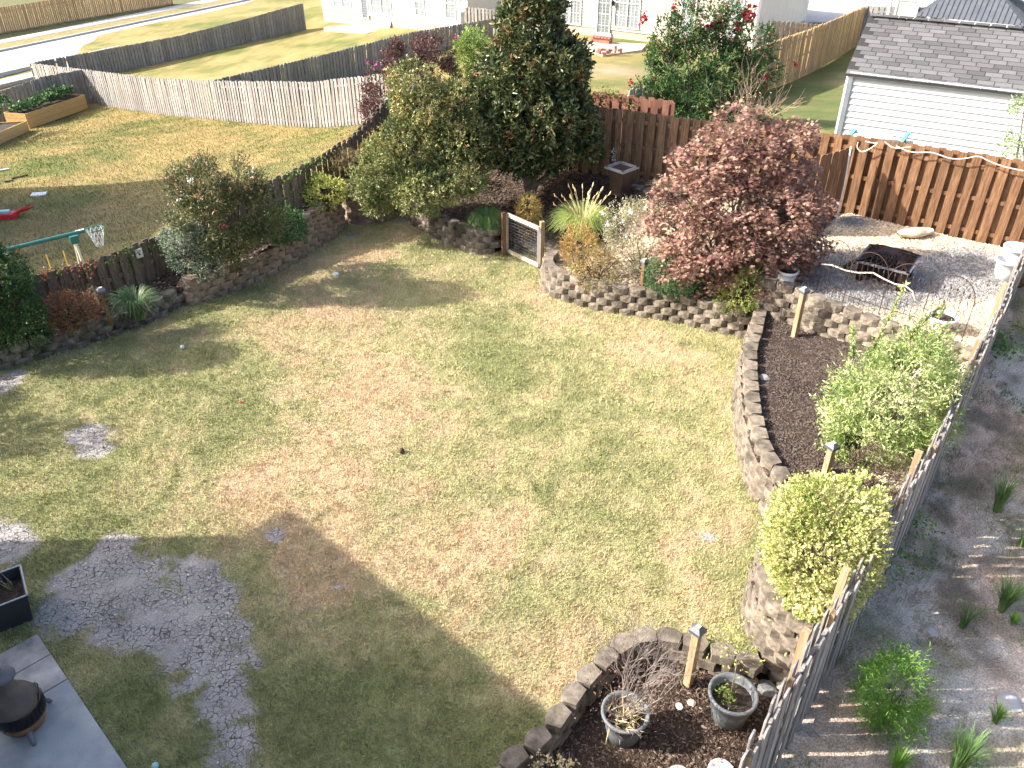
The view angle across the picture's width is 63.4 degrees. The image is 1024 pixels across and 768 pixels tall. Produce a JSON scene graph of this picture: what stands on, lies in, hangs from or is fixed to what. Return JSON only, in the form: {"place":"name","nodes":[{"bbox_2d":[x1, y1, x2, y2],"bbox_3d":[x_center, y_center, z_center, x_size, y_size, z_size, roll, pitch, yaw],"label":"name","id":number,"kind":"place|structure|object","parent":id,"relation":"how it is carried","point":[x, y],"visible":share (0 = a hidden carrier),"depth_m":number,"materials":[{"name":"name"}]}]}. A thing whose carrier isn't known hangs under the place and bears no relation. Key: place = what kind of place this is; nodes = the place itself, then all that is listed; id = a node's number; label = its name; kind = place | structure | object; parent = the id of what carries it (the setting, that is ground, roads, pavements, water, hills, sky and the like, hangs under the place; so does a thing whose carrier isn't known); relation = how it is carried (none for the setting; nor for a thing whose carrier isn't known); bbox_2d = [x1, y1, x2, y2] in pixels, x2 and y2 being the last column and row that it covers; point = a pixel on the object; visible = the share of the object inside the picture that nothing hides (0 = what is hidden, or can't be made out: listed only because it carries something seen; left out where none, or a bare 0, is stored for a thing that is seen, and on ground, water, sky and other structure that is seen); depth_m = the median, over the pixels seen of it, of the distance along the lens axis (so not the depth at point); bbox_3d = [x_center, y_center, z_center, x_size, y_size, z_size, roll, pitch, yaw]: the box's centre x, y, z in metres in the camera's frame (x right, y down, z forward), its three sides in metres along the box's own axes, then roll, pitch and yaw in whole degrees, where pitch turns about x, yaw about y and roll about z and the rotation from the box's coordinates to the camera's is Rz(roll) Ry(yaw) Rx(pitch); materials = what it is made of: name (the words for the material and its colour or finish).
{"place":"outdoors","nodes":[
{"label":"outdoors","id":0,"kind":"place"},
{"bbox_2d":[14,655,66,693],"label":"patio slab","id":1,"kind":"structure","parent":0,"point":[52,676],"depth_m":10.12,"materials":[{"name":"concrete"}]},
{"bbox_2d":[0,0,200,39],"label":"grass bank","id":2,"kind":"structure","parent":0,"point":[5,3],"depth_m":68.82,"materials":[{"name":"green plant"}]},
{"bbox_2d":[0,0,217,43],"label":"sidewalk","id":3,"kind":"structure","parent":0,"point":[93,23],"depth_m":66.52,"materials":[{"name":"concrete"}]},
{"bbox_2d":[0,0,252,71],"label":"road","id":4,"kind":"structure","parent":0,"point":[22,57],"depth_m":59.13,"materials":[{"name":"grey asphalt"}]},
{"bbox_2d":[2,190,341,350],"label":"bed ground","id":5,"kind":"structure","parent":0,"point":[172,277],"depth_m":18.15,"materials":[{"name":"soil"}]},
{"bbox_2d":[0,241,58,357],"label":"evergreen shrub","id":6,"kind":"object","parent":5,"relation":"on","point":[20,283],"visible":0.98,"depth_m":15.48,"materials":[{"name":"green plant"}]},
{"bbox_2d":[35,284,104,337],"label":"nandina shrub","id":7,"kind":"object","parent":5,"relation":"on","point":[75,321],"visible":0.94,"depth_m":16.20,"materials":[{"name":"red plant"}]},
{"bbox_2d":[99,283,167,322],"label":"ornamental grass","id":8,"kind":"object","parent":5,"relation":"on","point":[134,305],"depth_m":16.70,"materials":[{"name":"green plant"}]},
{"bbox_2d":[0,201,319,348],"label":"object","id":9,"kind":"object","parent":5,"relation":"on","point":[180,273],"visible":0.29,"depth_m":18.15,"materials":[{"name":"brown plant"}]},
{"bbox_2d":[155,213,239,283],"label":"rose bush","id":10,"kind":"object","parent":5,"relation":"on","point":[166,245],"visible":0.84,"depth_m":17.50,"materials":[{"name":"green plant"}]},
{"bbox_2d":[156,146,291,277],"bbox_3d":[-6.617,-4.124,18.252,2.620,2.934,4.262,-20,39,-27],"label":"crape myrtle","id":11,"kind":"object","parent":5,"relation":"on","point":[223,193],"visible":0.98,"depth_m":17.10,"materials":[{"name":"green plant"}]},
{"bbox_2d":[261,202,312,249],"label":"shrub","id":12,"kind":"object","parent":5,"relation":"on","point":[301,223],"visible":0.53,"depth_m":18.59,"materials":[{"name":"green plant"}]},
{"bbox_2d":[298,170,347,213],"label":"euonymus shrub","id":13,"kind":"object","parent":5,"relation":"on","point":[327,198],"visible":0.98,"depth_m":20.41,"materials":[{"name":"green plant"}]},
{"bbox_2d":[0,214,763,767],"bbox_3d":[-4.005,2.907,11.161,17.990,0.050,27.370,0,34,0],"label":"lawn","id":14,"kind":"structure","parent":0,"point":[168,643],"depth_m":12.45,"materials":[{"name":"plant"}]},
{"bbox_2d":[0,564,32,631],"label":"planter","id":15,"kind":"object","parent":14,"relation":"on","point":[15,609],"visible":1,"depth_m":10.78,"materials":[{"name":"black plastic"}]},
{"bbox_2d":[0,634,50,673],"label":"patio slab","id":16,"kind":"structure","parent":14,"relation":"on","point":[25,654],"depth_m":10.36,"materials":[{"name":"concrete"}]},
{"bbox_2d":[0,679,126,767],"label":"patio slab","id":17,"kind":"structure","parent":14,"relation":"on","point":[66,728],"depth_m":9.36,"materials":[{"name":"concrete"}]},
{"bbox_2d":[0,665,51,746],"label":"chiminea","id":18,"kind":"object","parent":17,"relation":"on","point":[23,709],"visible":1,"depth_m":9.19,"materials":[{"name":"black metal"}]},
{"bbox_2d":[0,288,184,370],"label":"retaining wall","id":19,"kind":"structure","parent":14,"relation":"on","point":[61,343],"depth_m":16.65,"materials":[{"name":"grey stone"}]},
{"bbox_2d":[0,97,405,331],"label":"picket fence","id":20,"kind":"object","parent":14,"relation":"on","point":[152,266],"visible":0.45,"depth_m":18.08,"materials":[{"name":"brown wood"}]},
{"bbox_2d":[179,189,347,305],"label":"retaining wall","id":21,"kind":"structure","parent":14,"relation":"on","point":[326,227],"depth_m":19.21,"materials":[{"name":"brown stone"}]},
{"bbox_2d":[0,220,714,767],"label":"dry soil flakes","id":22,"kind":"object","parent":14,"relation":"on","point":[156,606],"visible":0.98,"depth_m":10.97,"materials":[{"name":"soil"}]},
{"bbox_2d":[343,190,396,224],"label":"retaining wall","id":23,"kind":"structure","parent":14,"relation":"on","point":[355,215],"depth_m":21.77,"materials":[{"name":"stone"}]},
{"bbox_2d":[398,200,500,254],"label":"retaining wall","id":24,"kind":"structure","parent":14,"relation":"on","point":[456,235],"depth_m":20.45,"materials":[{"name":"stone"}]},
{"bbox_2d":[501,211,505,255],"bbox_3d":[-0.200,-3.591,19.987,0.086,1.150,0.086,-13,36,-19],"label":"gate post","id":25,"kind":"object","parent":14,"relation":"on","point":[503,233],"visible":1,"depth_m":19.94,"materials":[{"name":"brown wood"}]},
{"bbox_2d":[506,213,540,266],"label":"garden gate","id":26,"kind":"structure","parent":25,"relation":"attached to","point":[531,225],"depth_m":19.65,"materials":[{"name":"white paint"}]},
{"bbox_2d":[539,249,751,338],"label":"retaining wall","id":27,"kind":"structure","parent":14,"relation":"on","point":[554,282],"depth_m":17.53,"materials":[{"name":"concrete"}]},
{"bbox_2d":[731,306,818,682],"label":"retaining wall","id":28,"kind":"structure","parent":14,"relation":"on","point":[776,634],"depth_m":12.36,"materials":[{"name":"stone"}]},
{"bbox_2d":[0,0,1023,680],"bbox_3d":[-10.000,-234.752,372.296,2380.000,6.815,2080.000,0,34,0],"label":"ground","id":29,"kind":"structure","parent":0,"point":[820,90],"depth_m":34.58,"materials":[{"name":"yellow plant"}]},
{"bbox_2d":[0,121,29,144],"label":"raised bed","id":30,"kind":"object","parent":29,"relation":"on","point":[11,130],"visible":1,"depth_m":39.00,"materials":[{"name":"wood"}]},
{"bbox_2d":[0,69,90,121],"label":"picket fence","id":31,"kind":"object","parent":29,"relation":"on","point":[75,79],"visible":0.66,"depth_m":44.14,"materials":[{"name":"grey wood"}]},
{"bbox_2d":[3,93,87,128],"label":"raised bed","id":32,"kind":"object","parent":29,"relation":"on","point":[59,108],"visible":0.85,"depth_m":42.78,"materials":[{"name":"wood"}]},
{"bbox_2d":[6,84,73,112],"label":"vegetable plants","id":33,"kind":"object","parent":32,"relation":"in","point":[45,95],"visible":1,"depth_m":42.46,"materials":[{"name":"green plant"}]},
{"bbox_2d":[0,0,172,33],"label":"picket fence","id":34,"kind":"object","parent":29,"relation":"on","point":[31,8],"visible":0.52,"depth_m":66.16,"materials":[{"name":"beige wood"}]},
{"bbox_2d":[0,0,238,48],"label":"verge","id":35,"kind":"structure","parent":29,"relation":"on","point":[89,28],"depth_m":65.90,"materials":[{"name":"green plant"}]},
{"bbox_2d":[0,0,248,51],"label":"kerb","id":36,"kind":"structure","parent":29,"relation":"on","point":[87,32],"depth_m":65.27,"materials":[{"name":"concrete"}]},
{"bbox_2d":[29,3,305,79],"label":"picket fence","id":37,"kind":"object","parent":29,"relation":"on","point":[275,23],"visible":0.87,"depth_m":54.47,"materials":[{"name":"grey wood"}]},
{"bbox_2d":[30,63,389,127],"bbox_3d":[-16.507,-14.543,40.276,31.354,5.619,0.132,24,41,32],"label":"picket fence","id":38,"kind":"object","parent":29,"relation":"on","point":[105,89],"visible":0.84,"depth_m":37.47,"materials":[{"name":"grey wood"}]},
{"bbox_2d":[0,65,441,281],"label":"neighbour grass","id":39,"kind":"structure","parent":29,"relation":"on","point":[124,124],"depth_m":31.31,"materials":[{"name":"green plant"}]},
{"bbox_2d":[2,229,98,304],"bbox_3d":[-9.993,-1.745,16.893,3.064,2.177,1.356,-23,40,-31],"label":"swing set","id":40,"kind":"object","parent":39,"relation":"on","point":[73,237],"visible":0.61,"depth_m":16.94,"materials":[{"name":"green paint"}]},
{"bbox_2d":[213,19,492,119],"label":"picket fence","id":41,"kind":"object","parent":29,"relation":"on","point":[336,65],"visible":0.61,"depth_m":42.78,"materials":[{"name":"grey wood"}]},
{"bbox_2d":[354,28,463,137],"bbox_3d":[-3.332,-9.735,27.175,3.814,3.690,2.000,0,34,0],"label":"crape myrtle","id":42,"kind":"object","parent":29,"relation":"on","point":[429,43],"visible":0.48,"depth_m":26.56,"materials":[{"name":"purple plant"}]},
{"bbox_2d":[321,0,515,30],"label":"house","id":43,"kind":"structure","parent":29,"relation":"on","point":[420,14],"depth_m":56.33,"materials":[{"name":"white paint"}]},
{"bbox_2d":[445,22,503,82],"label":"shrub","id":44,"kind":"object","parent":29,"relation":"on","point":[461,43],"visible":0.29,"depth_m":27.47,"materials":[{"name":"green plant"}]},
{"bbox_2d":[474,82,674,160],"bbox_3d":[1.573,-7.012,23.000,5.734,2.412,0.251,13,36,19],"label":"picket fence","id":45,"kind":"object","parent":29,"relation":"on","point":[652,105],"visible":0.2,"depth_m":21.88,"materials":[{"name":"red wood"}]},
{"bbox_2d":[406,85,758,183],"bbox_3d":[1.346,-6.412,22.186,10.269,2.313,0.334,16,37,23],"label":"picket fence","id":46,"kind":"object","parent":29,"relation":"on","point":[640,138],"visible":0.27,"depth_m":20.97,"materials":[{"name":"brown wood"}]},
{"bbox_2d":[535,0,808,51],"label":"house","id":47,"kind":"structure","parent":29,"relation":"on","point":[620,19],"depth_m":44.84,"materials":[{"name":"beige plastic"}]},
{"bbox_2d":[595,0,611,36],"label":"door","id":48,"kind":"structure","parent":47,"relation":"in","point":[607,6],"depth_m":45.61,"materials":[{"name":"white glass"}]},
{"bbox_2d":[613,0,640,29],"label":"window","id":49,"kind":"structure","parent":47,"relation":"in","point":[627,4],"depth_m":44.80,"materials":[{"name":"white glass"}]},
{"bbox_2d":[625,0,796,124],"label":"crape myrtle","id":50,"kind":"object","parent":29,"relation":"on","point":[727,54],"visible":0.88,"depth_m":24.95,"materials":[{"name":"green plant"}]},
{"bbox_2d":[698,57,803,132],"bbox_3d":[5.595,-6.261,20.214,2.468,3.056,2.536,0,34,0],"label":"bare sapling","id":51,"kind":"object","parent":29,"relation":"on","point":[749,94],"visible":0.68,"depth_m":19.96,"materials":[{"name":"plant"}]},
{"bbox_2d":[767,21,823,58],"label":"picket fence","id":52,"kind":"object","parent":29,"relation":"on","point":[794,27],"visible":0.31,"depth_m":40.32,"materials":[{"name":"grey wood"}]},
{"bbox_2d":[737,6,865,100],"bbox_3d":[12.671,-14.517,36.393,0.776,2.567,16.320,21,39,29],"label":"picket fence","id":53,"kind":"object","parent":29,"relation":"on","point":[832,40],"visible":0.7,"depth_m":37.58,"materials":[{"name":"beige wood"}]},
{"bbox_2d":[739,247,1023,767],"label":"picket fence","id":54,"kind":"object","parent":29,"relation":"on","point":[812,666],"visible":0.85,"depth_m":9.42,"materials":[{"name":"grey wood"}]},
{"bbox_2d":[884,496,953,589],"bbox_3d":[5.654,2.235,11.668,0.986,0.794,2.014,17,37,23],"label":"vine","id":55,"kind":"object","parent":54,"relation":"attached to","point":[902,553],"visible":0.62,"depth_m":11.60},
{"bbox_2d":[991,283,1023,366],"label":"vine","id":56,"kind":"object","parent":54,"relation":"attached to","point":[998,345],"visible":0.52,"depth_m":15.60,"materials":[{"name":"green plant"}]},
{"bbox_2d":[755,128,1023,246],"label":"picket fence","id":57,"kind":"object","parent":29,"relation":"on","point":[977,199],"visible":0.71,"depth_m":18.12,"materials":[{"name":"brown wood"}]},
{"bbox_2d":[835,13,1023,161],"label":"shed","id":58,"kind":"structure","parent":29,"relation":"on","point":[951,85],"depth_m":21.30,"materials":[{"name":"beige plastic"}]},
{"bbox_2d":[887,0,1023,27],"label":"house","id":59,"kind":"structure","parent":29,"relation":"on","point":[906,7],"depth_m":39.72,"materials":[{"name":"white plastic"}]},
{"bbox_2d":[916,0,1023,28],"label":"gazebo","id":60,"kind":"object","parent":29,"relation":"on","point":[1009,12],"visible":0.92,"depth_m":28.93,"materials":[{"name":"grey metal"}]},
{"bbox_2d":[348,146,832,309],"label":"back bed ground","id":61,"kind":"structure","parent":0,"point":[549,192],"depth_m":21.11,"materials":[{"name":"beige soil"}]},
{"bbox_2d":[316,144,390,213],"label":"feathery shrub","id":62,"kind":"object","parent":61,"relation":"on","point":[334,166],"visible":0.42,"depth_m":21.26,"materials":[{"name":"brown plant"}]},
{"bbox_2d":[343,53,504,222],"bbox_3d":[-2.098,-5.591,19.558,3.904,4.021,2.795,0,34,0],"label":"camellia tree","id":63,"kind":"object","parent":61,"relation":"on","point":[439,157],"visible":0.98,"depth_m":19.40,"materials":[{"name":"green plant"}]},
{"bbox_2d":[464,205,510,233],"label":"ornamental grass","id":64,"kind":"object","parent":61,"relation":"on","point":[485,218],"depth_m":19.94,"materials":[{"name":"green plant"}]},
{"bbox_2d":[513,190,543,239],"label":"nandina shrub","id":65,"kind":"object","parent":61,"relation":"on","point":[531,213],"visible":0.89,"depth_m":19.91,"materials":[{"name":"orange plant"}]},
{"bbox_2d":[464,0,607,199],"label":"magnolia tree","id":66,"kind":"object","parent":61,"relation":"on","point":[549,122],"visible":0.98,"depth_m":19.39,"materials":[{"name":"green plant"}]},
{"bbox_2d":[546,182,617,241],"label":"ornamental grass","id":67,"kind":"object","parent":61,"relation":"on","point":[578,214],"depth_m":19.82,"materials":[{"name":"plant"}]},
{"bbox_2d":[556,218,607,273],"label":"nandina shrub","id":68,"kind":"object","parent":61,"relation":"on","point":[572,243],"visible":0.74,"depth_m":18.04,"materials":[{"name":"orange plant"}]},
{"bbox_2d":[340,146,839,308],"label":"shrubs","id":69,"kind":"object","parent":61,"relation":"on","point":[509,199],"visible":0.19,"depth_m":20.96,"materials":[{"name":"plant"}]},
{"bbox_2d":[566,241,622,293],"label":"azalea shrub","id":70,"kind":"object","parent":61,"relation":"on","point":[591,253],"visible":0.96,"depth_m":17.62,"materials":[{"name":"yellow plant"}]},
{"bbox_2d":[604,161,638,197],"bbox_3d":[2.724,-5.100,20.761,0.610,0.705,0.610,-27,42,-35],"label":"planter urn","id":71,"kind":"object","parent":61,"relation":"on","point":[621,174],"visible":1,"depth_m":20.64,"materials":[{"name":"brown ceramic"}]},
{"bbox_2d":[599,194,677,276],"bbox_3d":[2.804,-3.187,17.884,1.978,1.810,1.650,0,34,0],"label":"abelia shrub","id":72,"kind":"object","parent":61,"relation":"on","point":[629,212],"visible":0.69,"depth_m":17.67,"materials":[{"name":"beige plant"}]},
{"bbox_2d":[641,249,705,300],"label":"boxwood shrub","id":73,"kind":"object","parent":61,"relation":"on","point":[669,287],"visible":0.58,"depth_m":17.07,"materials":[{"name":"green plant"}]},
{"bbox_2d":[636,99,841,302],"bbox_3d":[4.437,-3.313,16.101,4.003,4.147,2.463,0,34,0],"label":"maple tree","id":74,"kind":"object","parent":61,"relation":"on","point":[728,173],"visible":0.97,"depth_m":15.67,"materials":[{"name":"red plant"}]},
{"bbox_2d":[712,262,767,317],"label":"nandina shrub","id":75,"kind":"object","parent":61,"relation":"on","point":[751,304],"visible":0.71,"depth_m":16.41,"materials":[{"name":"green plant"}]},
{"bbox_2d":[775,147,852,231],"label":"fence gate","id":76,"kind":"structure","parent":61,"relation":"on","point":[834,166],"depth_m":18.21,"materials":[{"name":"brown wood"}]},
{"bbox_2d":[583,42,646,56],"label":"patio","id":77,"kind":"structure","parent":0,"point":[632,47],"depth_m":43.19,"materials":[{"name":"beige concrete"}]},
{"bbox_2d":[543,658,778,767],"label":"bed ground","id":78,"kind":"structure","parent":0,"point":[637,754],"depth_m":9.78,"materials":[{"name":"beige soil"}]},
{"bbox_2d":[601,690,649,747],"bbox_3d":[1.307,3.942,9.658,0.564,0.440,0.564,-7,34,-10],"label":"flower pot","id":79,"kind":"object","parent":78,"relation":"on","point":[628,740],"visible":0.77,"depth_m":9.55,"materials":[{"name":"grey ceramic"}]},
{"bbox_2d":[571,607,698,743],"bbox_3d":[1.313,3.387,9.356,1.300,1.408,1.331,26,42,34],"label":"dead shrub","id":80,"kind":"object","parent":79,"relation":"in","point":[629,713],"visible":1,"depth_m":9.34,"materials":[{"name":"brown plant"}]},
{"bbox_2d":[490,627,762,767],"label":"retaining wall","id":81,"kind":"structure","parent":78,"relation":"on","point":[565,715],"depth_m":10.15,"materials":[{"name":"stone"}]},
{"bbox_2d":[683,622,707,687],"bbox_3d":[2.193,3.317,10.062,0.160,1.135,0.160,-27,42,-35],"label":"solar post light","id":82,"kind":"object","parent":78,"relation":"on","point":[697,630],"visible":1,"depth_m":9.94,"materials":[{"name":"brown wood"}]},
{"bbox_2d":[708,672,758,730],"bbox_3d":[2.597,3.809,9.849,0.584,0.450,0.584,6,34,9],"label":"flower pot","id":83,"kind":"object","parent":78,"relation":"on","point":[746,695],"visible":0.98,"depth_m":9.77,"materials":[{"name":"grey ceramic"}]},
{"bbox_2d":[693,610,785,709],"bbox_3d":[2.558,3.066,9.515,0.988,1.449,0.795,0,34,0],"label":"sapling","id":84,"kind":"object","parent":83,"relation":"on","point":[729,692],"visible":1,"depth_m":9.38,"materials":[{"name":"green plant"}]},
{"bbox_2d":[740,314,967,644],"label":"bed ground","id":85,"kind":"structure","parent":0,"point":[796,402],"depth_m":13.87,"materials":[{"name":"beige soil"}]},
{"bbox_2d":[751,466,897,630],"bbox_3d":[3.758,1.939,9.925,1.718,1.852,1.681,0,34,0],"label":"euonymus shrub","id":86,"kind":"object","parent":85,"relation":"on","point":[792,521],"visible":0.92,"depth_m":9.62,"materials":[{"name":"yellow plant"}]},
{"bbox_2d":[746,269,975,369],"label":"retaining wall","id":87,"kind":"structure","parent":85,"relation":"on","point":[822,316],"depth_m":15.49,"materials":[{"name":"concrete"}]},
{"bbox_2d":[844,439,909,492],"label":"twiggy shrub","id":88,"kind":"object","parent":85,"relation":"on","point":[873,477],"visible":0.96,"depth_m":11.73,"materials":[{"name":"brown plant"}]},
{"bbox_2d":[807,281,978,476],"bbox_3d":[5.691,-0.073,12.066,2.311,3.106,2.057,0,34,0],"label":"elaeagnus shrub","id":89,"kind":"object","parent":85,"relation":"on","point":[906,360],"visible":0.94,"depth_m":12.00,"materials":[{"name":"green plant"}]},
{"bbox_2d":[805,0,930,21],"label":"driveway","id":90,"kind":"structure","parent":0,"point":[823,10],"depth_m":52.86,"materials":[{"name":"concrete"}]},
{"bbox_2d":[770,214,1002,345],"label":"gravel terrace","id":91,"kind":"structure","parent":0,"point":[976,337],"depth_m":16.45,"materials":[{"name":"grey gravel"}]},
{"bbox_2d":[763,213,1007,353],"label":"gravel stones","id":92,"kind":"object","parent":91,"relation":"on","point":[971,266],"visible":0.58,"depth_m":16.55,"materials":[{"name":"grey gravel"}]},
{"bbox_2d":[855,244,921,291],"bbox_3d":[7.395,-2.360,16.347,1.010,0.630,1.010,21,39,28],"label":"fire pit","id":93,"kind":"object","parent":91,"relation":"on","point":[893,257],"visible":0.97,"depth_m":16.13,"materials":[{"name":"black metal"}]},
{"bbox_2d":[993,254,1023,281],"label":"flower pot","id":94,"kind":"object","parent":91,"relation":"on","point":[1005,264],"visible":0.7,"depth_m":16.39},
{"bbox_2d":[774,287,1023,767],"bbox_3d":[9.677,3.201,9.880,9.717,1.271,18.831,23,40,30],"label":"bare dirt","id":95,"kind":"structure","parent":0,"point":[877,622],"depth_m":10.81,"materials":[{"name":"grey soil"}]},
{"bbox_2d":[839,637,946,750],"bbox_3d":[4.273,3.403,9.288,1.121,1.518,1.073,0,34,0],"label":"weed bush","id":96,"kind":"object","parent":95,"relation":"on","point":[887,709],"visible":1,"depth_m":9.25,"materials":[{"name":"green plant"}]},
{"bbox_2d":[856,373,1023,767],"bbox_3d":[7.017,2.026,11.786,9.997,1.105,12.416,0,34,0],"label":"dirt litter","id":97,"kind":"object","parent":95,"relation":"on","point":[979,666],"visible":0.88,"depth_m":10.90,"materials":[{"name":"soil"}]},
{"bbox_2d":[939,716,996,767],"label":"weed","id":98,"kind":"object","parent":95,"relation":"on","point":[961,758],"visible":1,"depth_m":8.72,"materials":[{"name":"green plant"}]},
{"bbox_2d":[986,469,1022,512],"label":"weed","id":99,"kind":"object","parent":95,"relation":"on","point":[1000,498],"visible":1,"depth_m":12.42,"materials":[{"name":"green plant"}]},
{"bbox_2d":[989,571,1023,612],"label":"weed","id":100,"kind":"object","parent":95,"relation":"on","point":[1008,597],"visible":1,"depth_m":10.84,"materials":[{"name":"green plant"}]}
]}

